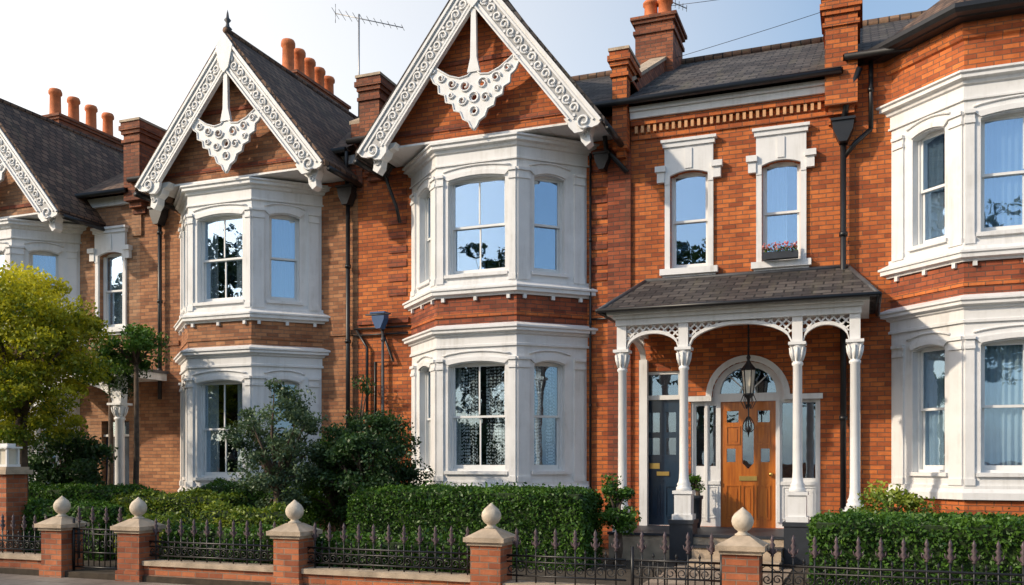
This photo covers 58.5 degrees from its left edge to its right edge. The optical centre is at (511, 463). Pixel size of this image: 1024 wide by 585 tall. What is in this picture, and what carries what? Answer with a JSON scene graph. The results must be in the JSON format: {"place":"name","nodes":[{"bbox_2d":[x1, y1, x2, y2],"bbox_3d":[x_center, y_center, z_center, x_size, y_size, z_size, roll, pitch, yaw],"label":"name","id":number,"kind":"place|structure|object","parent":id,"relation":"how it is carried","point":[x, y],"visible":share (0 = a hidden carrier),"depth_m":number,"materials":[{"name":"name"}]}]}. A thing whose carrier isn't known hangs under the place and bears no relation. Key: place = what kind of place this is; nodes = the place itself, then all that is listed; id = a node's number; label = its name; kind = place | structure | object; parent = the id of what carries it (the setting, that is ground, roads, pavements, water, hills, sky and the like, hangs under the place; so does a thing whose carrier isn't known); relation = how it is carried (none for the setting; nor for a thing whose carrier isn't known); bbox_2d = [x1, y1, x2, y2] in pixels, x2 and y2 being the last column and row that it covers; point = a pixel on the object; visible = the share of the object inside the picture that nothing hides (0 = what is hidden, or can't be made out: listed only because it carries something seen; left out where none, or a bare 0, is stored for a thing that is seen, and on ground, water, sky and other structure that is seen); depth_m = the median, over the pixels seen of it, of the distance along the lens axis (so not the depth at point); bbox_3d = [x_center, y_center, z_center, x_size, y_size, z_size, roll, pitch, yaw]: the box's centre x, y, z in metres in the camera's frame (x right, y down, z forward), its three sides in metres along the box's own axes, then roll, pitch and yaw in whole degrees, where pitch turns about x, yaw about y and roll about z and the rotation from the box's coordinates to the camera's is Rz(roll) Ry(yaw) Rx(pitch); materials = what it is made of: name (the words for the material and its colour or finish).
{"place":"outdoors","nodes":[
{"label":"outdoors","id":0,"kind":"place"},
{"bbox_2d":[0,160,35,216],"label":"gable brickwork","id":1,"kind":"object","parent":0,"point":[14,200],"visible":0.12,"depth_m":20.40,"materials":[{"name":"red brick"}]},
{"bbox_2d":[0,255,55,463],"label":"bay curtains","id":2,"kind":"object","parent":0,"point":[47,264],"visible":0.1,"depth_m":20.91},
{"bbox_2d":[34,496,89,530],"bbox_3d":[-6.499,0.715,13.206,0.510,0.489,0.510,0,0,21],"label":"pillar cap","id":3,"kind":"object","parent":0,"point":[61,521],"depth_m":13.10,"materials":[{"name":"stone"}]},
{"bbox_2d":[0,574,186,584],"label":"pavement","id":4,"kind":"structure","parent":0,"point":[10,579],"depth_m":12.52,"materials":[{"name":"grey concrete"}]},
{"bbox_2d":[110,497,165,533],"bbox_3d":[-5.192,0.715,12.704,0.510,0.489,0.510,0,0,21],"label":"pillar cap","id":5,"kind":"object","parent":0,"point":[138,523],"depth_m":12.59,"materials":[{"name":"stone"}]},
{"bbox_2d":[206,219,294,471],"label":"bay curtains","id":6,"kind":"object","parent":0,"point":[283,246],"visible":0.39,"depth_m":18.65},
{"bbox_2d":[266,500,322,538],"bbox_3d":[-2.802,0.715,11.787,0.510,0.489,0.510,0,0,21],"label":"pillar cap","id":7,"kind":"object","parent":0,"point":[294,528],"depth_m":11.67,"materials":[{"name":"stone"}]},
{"bbox_2d":[0,549,809,584],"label":"pavement","id":8,"kind":"structure","parent":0,"point":[97,573],"depth_m":12.70,"materials":[{"name":"concrete"}]},
{"bbox_2d":[0,443,32,551],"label":"garden pier","id":9,"kind":"structure","parent":8,"relation":"on","point":[13,485],"depth_m":14.83,"materials":[{"name":"brick"},{"name":"stone"}]},
{"bbox_2d":[0,551,40,569],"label":"garden wall","id":10,"kind":"structure","parent":8,"relation":"on","point":[19,560],"depth_m":13.36,"materials":[{"name":"stone"}]},
{"bbox_2d":[0,514,47,553],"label":"iron railing","id":11,"kind":"object","parent":10,"relation":"on","point":[13,526],"visible":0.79,"depth_m":13.48,"materials":[{"name":"black metal"}]},
{"bbox_2d":[0,260,123,498],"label":"garden tree","id":12,"kind":"object","parent":8,"relation":"on","point":[26,378],"visible":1,"depth_m":15.72,"materials":[{"name":"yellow plant"}]},
{"bbox_2d":[39,530,84,577],"bbox_3d":[-6.499,1.330,13.206,0.420,0.740,0.420,0,0,21],"label":"brick shaft","id":13,"kind":"object","parent":8,"relation":"on","point":[56,553],"visible":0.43,"depth_m":13.04,"materials":[{"name":"red brick"}]},
{"bbox_2d":[28,425,118,488],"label":"laurel bush","id":14,"kind":"object","parent":8,"relation":"on","point":[80,464],"visible":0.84,"depth_m":17.28,"materials":[{"name":"green plant"}]},
{"bbox_2d":[20,495,130,560],"bbox_3d":[-7.959,1.070,15.254,3.561,1.104,0.812,0,0,21],"label":"hedge","id":15,"kind":"object","parent":8,"relation":"on","point":[41,509],"visible":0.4,"depth_m":14.66,"materials":[{"name":"green plant"}]},
{"bbox_2d":[28,480,155,502],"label":"hedge","id":16,"kind":"object","parent":8,"relation":"on","point":[74,491],"visible":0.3,"depth_m":16.46,"materials":[{"name":"green plant"}]},
{"bbox_2d":[72,506,124,570],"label":"iron gate","id":17,"kind":"structure","parent":8,"relation":"on","point":[92,519],"depth_m":12.99,"materials":[{"name":"black metal"}]},
{"bbox_2d":[67,344,152,484],"bbox_3d":[-8.418,-0.496,19.101,2.022,4.177,0.918,0,0,21],"label":"tree","id":18,"kind":"object","parent":8,"relation":"on","point":[130,381],"visible":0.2,"depth_m":19.02,"materials":[{"name":"green plant"}]},
{"bbox_2d":[89,322,172,484],"bbox_3d":[-7.485,-0.600,18.112,1.552,4.385,1.144,0,0,21],"label":"garden tree","id":19,"kind":"object","parent":8,"relation":"on","point":[140,337],"visible":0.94,"depth_m":18.07,"materials":[{"name":"green plant"}]},
{"bbox_2d":[115,532,158,581],"bbox_3d":[-5.192,1.330,12.704,0.420,0.740,0.420,0,0,21],"label":"brick shaft","id":20,"kind":"object","parent":8,"relation":"on","point":[133,552],"visible":0.59,"depth_m":12.53,"materials":[{"name":"red brick"}]},
{"bbox_2d":[112,511,191,558],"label":"hedge","id":21,"kind":"object","parent":8,"relation":"on","point":[172,516],"visible":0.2,"depth_m":13.86,"materials":[{"name":"green plant"}]},
{"bbox_2d":[110,485,247,521],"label":"hedge","id":22,"kind":"object","parent":8,"relation":"on","point":[188,503],"visible":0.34,"depth_m":15.56,"materials":[{"name":"green plant"}]},
{"bbox_2d":[142,559,272,582],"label":"garden wall","id":23,"kind":"structure","parent":8,"relation":"on","point":[251,572],"depth_m":12.15,"materials":[{"name":"stone"}]},
{"bbox_2d":[149,518,275,564],"bbox_3d":[-3.997,1.056,12.246,2.167,0.608,0.073,0,0,21],"label":"iron railing","id":24,"kind":"object","parent":23,"relation":"on","point":[233,533],"visible":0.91,"depth_m":12.26,"materials":[{"name":"black metal"}]},
{"bbox_2d":[159,519,327,566],"bbox_3d":[-3.663,1.189,12.636,2.664,0.854,0.711,0,0,21],"label":"hedge","id":25,"kind":"object","parent":8,"relation":"on","point":[200,528],"visible":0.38,"depth_m":12.56,"materials":[{"name":"green plant"}]},
{"bbox_2d":[195,499,310,531],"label":"hedge","id":26,"kind":"object","parent":8,"relation":"on","point":[228,515],"visible":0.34,"depth_m":13.83,"materials":[{"name":"green plant"}]},
{"bbox_2d":[191,477,316,525],"bbox_3d":[-4.743,0.931,16.817,2.457,1.378,0.847,0,0,21],"label":"hedge","id":27,"kind":"object","parent":8,"relation":"on","point":[252,497],"visible":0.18,"depth_m":16.56,"materials":[{"name":"green plant"}]},
{"bbox_2d":[219,378,333,511],"bbox_3d":[-3.986,0.099,15.227,1.934,3.004,1.567,0,0,21],"label":"garden shrub","id":28,"kind":"object","parent":8,"relation":"on","point":[280,475],"visible":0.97,"depth_m":15.06,"materials":[{"name":"green plant"}]},
{"bbox_2d":[271,538,313,584],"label":"brick shaft","id":29,"kind":"object","parent":8,"relation":"on","point":[290,558],"visible":0.67,"depth_m":11.62,"materials":[{"name":"red brick"}]},
{"bbox_2d":[288,426,396,531],"bbox_3d":[-3.003,0.461,16.017,1.808,2.291,1.834,0,0,-24],"label":"garden shrub","id":30,"kind":"object","parent":8,"relation":"on","point":[320,506],"visible":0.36,"depth_m":15.81,"materials":[{"name":"green plant"}]},
{"bbox_2d":[334,374,376,440],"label":"climbing plant","id":31,"kind":"object","parent":8,"relation":"on","point":[362,413],"visible":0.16,"depth_m":17.79,"materials":[{"name":"green plant"}]},
{"bbox_2d":[309,409,434,526],"bbox_3d":[-2.407,0.336,15.258,2.158,2.534,1.958,0,0,21],"label":"garden shrub","id":32,"kind":"object","parent":8,"relation":"on","point":[371,443],"visible":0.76,"depth_m":15.00,"materials":[{"name":"green plant"}]},
{"bbox_2d":[301,566,469,584],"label":"garden wall","id":33,"kind":"structure","parent":8,"relation":"on","point":[318,575],"depth_m":11.25,"materials":[{"name":"stone"}]},
{"bbox_2d":[307,522,469,574],"bbox_3d":[-1.523,1.056,11.296,2.348,0.608,0.073,0,0,21],"label":"iron railing","id":34,"kind":"object","parent":33,"relation":"on","point":[403,539],"visible":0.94,"depth_m":11.29,"materials":[{"name":"black metal"}]},
{"bbox_2d":[318,527,469,572],"bbox_3d":[-1.365,1.201,11.715,2.419,0.815,0.601,0,0,21],"label":"hedge","id":35,"kind":"object","parent":8,"relation":"on","point":[394,541],"visible":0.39,"depth_m":11.59,"materials":[{"name":"green plant"}]},
{"bbox_2d":[345,480,604,570],"bbox_3d":[-0.590,0.935,14.212,3.970,1.358,1.304,0,0,21],"label":"hedge","id":36,"kind":"object","parent":8,"relation":"on","point":[546,512],"visible":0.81,"depth_m":13.62,"materials":[{"name":"green plant"}]},
{"bbox_2d":[470,544,511,584],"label":"brick shaft","id":37,"kind":"object","parent":8,"relation":"on","point":[489,565],"visible":0.78,"depth_m":10.64,"materials":[{"name":"red brick"}]},
{"bbox_2d":[502,580,601,584],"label":"garden wall","id":38,"kind":"structure","parent":8,"relation":"on","point":[514,582],"depth_m":10.56,"materials":[{"name":"stone"}]},
{"bbox_2d":[507,528,626,584],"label":"iron railing","id":39,"kind":"object","parent":38,"relation":"on","point":[575,544],"visible":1,"depth_m":10.46,"materials":[{"name":"black metal"}]},
{"bbox_2d":[595,473,641,566],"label":"garden shrub","id":40,"kind":"object","parent":8,"relation":"on","point":[615,516],"visible":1,"depth_m":13.57,"materials":[{"name":"green plant"}]},
{"bbox_2d":[595,264,881,569],"bbox_3d":[3.560,-0.777,14.465,4.230,4.955,2.460,0,0,21],"label":"porch","id":41,"kind":"object","parent":8,"relation":"on","point":[641,311],"visible":0.94,"depth_m":14.24,"materials":[{"name":"wood"}]},
{"bbox_2d":[694,495,702,527],"bbox_3d":[3.107,0.825,15.571,0.300,0.550,0.292,0,0,21],"label":"plant pot","id":42,"kind":"object","parent":41,"relation":"on","point":[698,506],"visible":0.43,"depth_m":15.46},
{"bbox_2d":[689,474,705,495],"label":"potted plant","id":43,"kind":"object","parent":42,"relation":"in","point":[694,481],"visible":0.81,"depth_m":15.51,"materials":[{"name":"green plant"}]},
{"bbox_2d":[741,325,755,436],"bbox_3d":[3.805,-1.390,14.713,0.253,1.940,0.220,0,0,21],"label":"hanging lantern","id":44,"kind":"object","parent":41,"relation":"hanging from","point":[748,372],"visible":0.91,"depth_m":14.67,"materials":[{"name":"metal"}]},
{"bbox_2d":[722,554,762,584],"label":"brick shaft","id":45,"kind":"object","parent":8,"relation":"on","point":[742,569],"visible":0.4,"depth_m":9.59,"materials":[{"name":"red brick"}]},
{"bbox_2d":[630,532,721,584],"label":"iron gate","id":46,"kind":"structure","parent":45,"relation":"attached to","point":[665,548],"depth_m":10.02,"materials":[{"name":"black metal"}]},
{"bbox_2d":[849,479,940,514],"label":"garden shrub","id":47,"kind":"object","parent":8,"relation":"on","point":[908,500],"visible":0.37,"depth_m":12.24,"materials":[{"name":"green plant"}]},
{"bbox_2d":[805,505,1023,584],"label":"hedge","id":48,"kind":"object","parent":8,"relation":"on","point":[963,531],"visible":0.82,"depth_m":10.16,"materials":[{"name":"green plant"}]},
{"bbox_2d":[0,0,939,139],"label":"sky","id":49,"kind":"structure","parent":0,"point":[126,59],"materials":[{"name":"white"}]},
{"bbox_2d":[463,503,518,545],"bbox_3d":[-0.244,0.715,10.805,0.510,0.489,0.510,0,0,21],"label":"pillar cap","id":50,"kind":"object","parent":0,"point":[491,533],"depth_m":10.68,"materials":[{"name":"stone"}]},
{"bbox_2d":[456,366,556,464],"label":"bay curtains","id":51,"kind":"object","parent":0,"point":[459,452],"visible":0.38,"depth_m":16.64,"materials":[{"name":"white fabric"}]},
{"bbox_2d":[643,564,791,584],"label":"garden path","id":52,"kind":"structure","parent":0,"point":[661,581],"depth_m":12.15,"materials":[{"name":"tile"}]},
{"bbox_2d":[715,507,769,555],"bbox_3d":[2.463,0.715,9.766,0.510,0.489,0.510,0,0,21],"label":"pillar cap","id":53,"kind":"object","parent":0,"point":[742,541],"depth_m":9.63,"materials":[{"name":"stone"}]},
{"bbox_2d":[924,118,1023,464],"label":"bay curtains","id":54,"kind":"object","parent":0,"point":[1003,363],"visible":0.83,"depth_m":13.64,"materials":[{"name":"white fabric"}]},
{"label":"ground","id":55,"kind":"structure","parent":0,"visible":0},
{"bbox_2d":[0,218,87,481],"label":"bay trim","id":56,"kind":"structure","parent":55,"relation":"on","point":[24,240],"depth_m":20.68,"materials":[{"name":"white paint"}]},
{"bbox_2d":[0,420,128,459],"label":"back wall","id":57,"kind":"structure","parent":55,"relation":"on","point":[126,427],"depth_m":22.50,"materials":[{"name":"white paint"}]},
{"bbox_2d":[0,98,123,230],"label":"gable roof","id":58,"kind":"structure","parent":57,"relation":"on","point":[64,163],"depth_m":20.99,"materials":[{"name":"grey tile"}]},
{"bbox_2d":[0,128,77,232],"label":"bargeboards and fretwork","id":59,"kind":"object","parent":58,"relation":"attached to","point":[24,178],"visible":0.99,"depth_m":19.84,"materials":[{"name":"white wood"}]},
{"bbox_2d":[74,172,127,198],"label":"roof","id":60,"kind":"structure","parent":58,"relation":"on","point":[113,185],"depth_m":20.55,"materials":[{"name":"tile"}]},
{"bbox_2d":[42,88,123,149],"bbox_3d":[-12.118,-8.550,25.914,0.980,3.300,2.680,0,0,21],"label":"chimney stack","id":61,"kind":"object","parent":60,"relation":"on","point":[88,127],"visible":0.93,"depth_m":25.48,"materials":[{"name":"ceramic"}]},
{"bbox_2d":[132,209,142,236],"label":"party parapet","id":62,"kind":"structure","parent":57,"relation":"on","point":[137,224],"depth_m":20.28,"materials":[{"name":"brick"}]},
{"bbox_2d":[80,204,139,488],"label":"walls","id":63,"kind":"structure","parent":55,"relation":"on","point":[94,410],"depth_m":20.70,"materials":[{"name":"brick"}]},
{"bbox_2d":[30,195,168,486],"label":"trim","id":64,"kind":"structure","parent":63,"relation":"on","point":[109,239],"depth_m":20.43,"materials":[{"name":"white paint"}]},
{"bbox_2d":[108,256,121,324],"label":"curtains","id":65,"kind":"object","parent":63,"relation":"attached to","point":[115,283],"visible":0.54,"depth_m":20.89,"materials":[{"name":"white fabric"}]},
{"bbox_2d":[118,117,166,214],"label":"brick pier","id":66,"kind":"structure","parent":63,"relation":"on","point":[142,139],"depth_m":20.04,"materials":[{"name":"brick"}]},
{"bbox_2d":[204,219,237,474],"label":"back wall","id":67,"kind":"structure","parent":55,"relation":"on","point":[231,389],"depth_m":21.40,"materials":[{"name":"glass"}]},
{"bbox_2d":[133,27,363,223],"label":"gable roof","id":68,"kind":"structure","parent":67,"relation":"on","point":[320,120],"depth_m":18.54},
{"bbox_2d":[135,10,344,211],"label":"bargeboards and fretwork","id":69,"kind":"object","parent":68,"relation":"attached to","point":[226,61],"visible":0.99,"depth_m":17.95,"materials":[{"name":"white wood"}]},
{"bbox_2d":[126,116,357,182],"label":"roof","id":70,"kind":"structure","parent":68,"relation":"on","point":[341,146],"depth_m":18.50,"materials":[{"name":"tile"}]},
{"bbox_2d":[281,38,350,110],"bbox_3d":[-5.163,-8.625,23.244,0.980,3.450,2.480,0,0,21],"label":"chimney stack","id":71,"kind":"object","parent":70,"relation":"on","point":[298,62],"visible":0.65,"depth_m":22.77,"materials":[{"name":"ceramic"}]},
{"bbox_2d":[331,4,404,117],"bbox_3d":[-3.308,-9.185,21.150,1.615,2.970,0.560,0,0,7],"label":"tv aerial","id":72,"kind":"object","parent":70,"relation":"attached to","point":[358,17],"visible":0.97,"depth_m":21.16,"materials":[{"name":"metal"}]},
{"bbox_2d":[140,166,357,536],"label":"walls","id":73,"kind":"structure","parent":55,"relation":"on","point":[159,444],"depth_m":19.95,"materials":[{"name":"brick"}]},
{"bbox_2d":[162,76,296,183],"bbox_3d":[-5.298,-7.018,18.791,4.000,2.605,1.232,0,0,21],"label":"gable brickwork","id":74,"kind":"object","parent":73,"relation":"attached to","point":[264,151],"visible":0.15,"depth_m":18.26,"materials":[{"name":"red brick"}]},
{"bbox_2d":[180,320,322,534],"bbox_3d":[-5.715,-0.450,18.807,3.637,4.800,0.980,0,0,21],"label":"bay brickwork","id":75,"kind":"object","parent":73,"relation":"attached to","point":[252,332],"visible":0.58,"depth_m":18.37,"materials":[{"name":"orange brick"}]},
{"bbox_2d":[147,151,356,520],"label":"drainpipes","id":76,"kind":"object","parent":73,"relation":"attached to","point":[347,193],"visible":0.73,"depth_m":18.27,"materials":[{"name":"metal"}]},
{"bbox_2d":[341,155,355,165],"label":"eaves trim","id":77,"kind":"structure","parent":73,"relation":"attached to","point":[352,158],"depth_m":18.25,"materials":[{"name":"grey"}]},
{"bbox_2d":[173,177,331,494],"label":"bay trim","id":78,"kind":"structure","parent":55,"relation":"on","point":[256,205],"depth_m":18.45,"materials":[{"name":"white paint"}]},
{"bbox_2d":[402,132,598,488],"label":"bay trim","id":79,"kind":"structure","parent":55,"relation":"on","point":[519,163],"depth_m":16.48,"materials":[{"name":"white paint"}]},
{"bbox_2d":[356,94,839,548],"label":"walls","id":80,"kind":"structure","parent":55,"relation":"on","point":[628,230],"depth_m":16.19,"materials":[{"name":"brick"}]},
{"bbox_2d":[354,71,396,181],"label":"brick pier","id":81,"kind":"structure","parent":80,"relation":"on","point":[375,90],"depth_m":17.89,"materials":[{"name":"brick"}]},
{"bbox_2d":[391,11,565,145],"bbox_3d":[-0.350,-7.258,16.891,4.200,2.785,1.232,0,0,21],"label":"gable brickwork","id":82,"kind":"object","parent":80,"relation":"attached to","point":[524,101],"visible":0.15,"depth_m":16.33,"materials":[{"name":"red brick"}]},
{"bbox_2d":[410,294,588,335],"bbox_3d":[-0.477,-0.600,16.797,3.637,4.800,0.980,0,0,21],"label":"bay brickwork","id":83,"kind":"object","parent":80,"relation":"attached to","point":[514,307],"visible":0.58,"depth_m":16.38,"materials":[{"name":"orange brick"}]},
{"bbox_2d":[346,37,841,144],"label":"roof","id":84,"kind":"structure","parent":80,"relation":"on","point":[786,63],"depth_m":17.23,"materials":[{"name":"tile"}]},
{"bbox_2d":[630,0,686,101],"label":"chimney stack","id":85,"kind":"object","parent":84,"relation":"on","point":[659,29],"visible":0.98,"depth_m":19.23,"materials":[{"name":"brick"}]},
{"bbox_2d":[671,0,686,11],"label":"tv aerial","id":86,"kind":"object","parent":85,"relation":"on","point":[675,3],"visible":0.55,"depth_m":19.68,"materials":[{"name":"metal"}]},
{"bbox_2d":[671,0,819,57],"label":"overhead cable","id":87,"kind":"object","parent":85,"relation":"attached to","point":[738,38],"visible":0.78,"depth_m":18.67,"materials":[{"name":"metal"}]},
{"bbox_2d":[354,60,873,512],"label":"drainpipes","id":88,"kind":"object","parent":80,"relation":"attached to","point":[843,126],"visible":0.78,"depth_m":14.91,"materials":[{"name":"metal"}]},
{"bbox_2d":[607,45,641,165],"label":"brick pier","id":89,"kind":"structure","parent":80,"relation":"on","point":[623,63],"depth_m":16.10,"materials":[{"name":"brick"}]},
{"bbox_2d":[456,166,814,477],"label":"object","id":90,"kind":"structure","parent":80,"relation":"attached to","point":[691,205],"depth_m":18.54,"materials":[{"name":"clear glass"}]},
{"bbox_2d":[349,118,363,193],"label":"party parapet","id":91,"kind":"structure","parent":90,"relation":"on","point":[354,123],"depth_m":18.28,"materials":[{"name":"brick"}]},
{"bbox_2d":[353,0,623,181],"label":"gable roof","id":92,"kind":"structure","parent":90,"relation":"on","point":[360,160],"depth_m":15.81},
{"bbox_2d":[357,0,611,175],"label":"bargeboards and fretwork","id":93,"kind":"object","parent":92,"relation":"attached to","point":[584,124],"visible":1,"depth_m":16.06,"materials":[{"name":"white wood"}]},
{"bbox_2d":[630,56,666,147],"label":"party parapet","id":94,"kind":"structure","parent":80,"relation":"on","point":[652,69],"depth_m":17.84,"materials":[{"name":"brick"}]},
{"bbox_2d":[629,79,824,527],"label":"trim","id":95,"kind":"structure","parent":80,"relation":"attached to","point":[773,144],"depth_m":15.64,"materials":[{"name":"white paint"}]},
{"bbox_2d":[648,400,775,527],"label":"doors","id":96,"kind":"structure","parent":95,"relation":"attached to","point":[751,490],"depth_m":15.77,"materials":[{"name":"wood"}]},
{"bbox_2d":[762,241,798,260],"bbox_3d":[4.463,-3.546,15.225,0.579,0.282,0.208,0,0,21],"label":"window flower box","id":97,"kind":"object","parent":95,"relation":"attached to","point":[779,254],"visible":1,"depth_m":15.19,"materials":[{"name":"grey"}]},
{"bbox_2d":[767,167,786,251],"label":"curtains","id":98,"kind":"object","parent":80,"relation":"attached to","point":[776,200],"visible":0.74,"depth_m":15.66,"materials":[{"name":"white fabric"}]},
{"bbox_2d":[924,134,944,464],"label":"back wall","id":99,"kind":"structure","parent":55,"relation":"on","point":[944,350],"depth_m":15.96,"materials":[{"name":"red brick"}]},
{"bbox_2d":[846,13,1023,510],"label":"walls","id":100,"kind":"structure","parent":55,"relation":"on","point":[980,43],"depth_m":14.84,"materials":[{"name":"red brick"}]},
{"bbox_2d":[820,0,862,125],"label":"brick pier","id":101,"kind":"structure","parent":100,"relation":"on","point":[841,23],"depth_m":14.78,"materials":[{"name":"brick"}]},
{"bbox_2d":[843,10,925,65],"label":"roof","id":102,"kind":"structure","parent":100,"relation":"on","point":[875,31],"depth_m":16.77,"materials":[{"name":"tile"}]},
{"bbox_2d":[858,0,1023,65],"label":"bay roof","id":103,"kind":"structure","parent":100,"relation":"on","point":[938,17],"depth_m":13.62,"materials":[{"name":"tile"}]},
{"bbox_2d":[876,61,1023,500],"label":"bay trim","id":104,"kind":"structure","parent":100,"relation":"attached to","point":[959,108],"depth_m":13.66,"materials":[{"name":"white paint"}]},
{"bbox_2d":[889,258,1023,515],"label":"bay brickwork","id":105,"kind":"object","parent":100,"relation":"attached to","point":[990,276],"visible":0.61,"depth_m":13.54,"materials":[{"name":"orange brick"}]},
{"bbox_3d":[4.237,1.545,9.085,3.400,0.310,0.300,0,0,21],"label":"garden wall","id":106,"kind":"object","parent":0,"visible":0},
{"bbox_2d":[762,534,1023,584],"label":"iron railing","id":107,"kind":"object","parent":106,"relation":"on","point":[903,556],"visible":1,"depth_m":9.25,"materials":[{"name":"black metal"}]}
]}

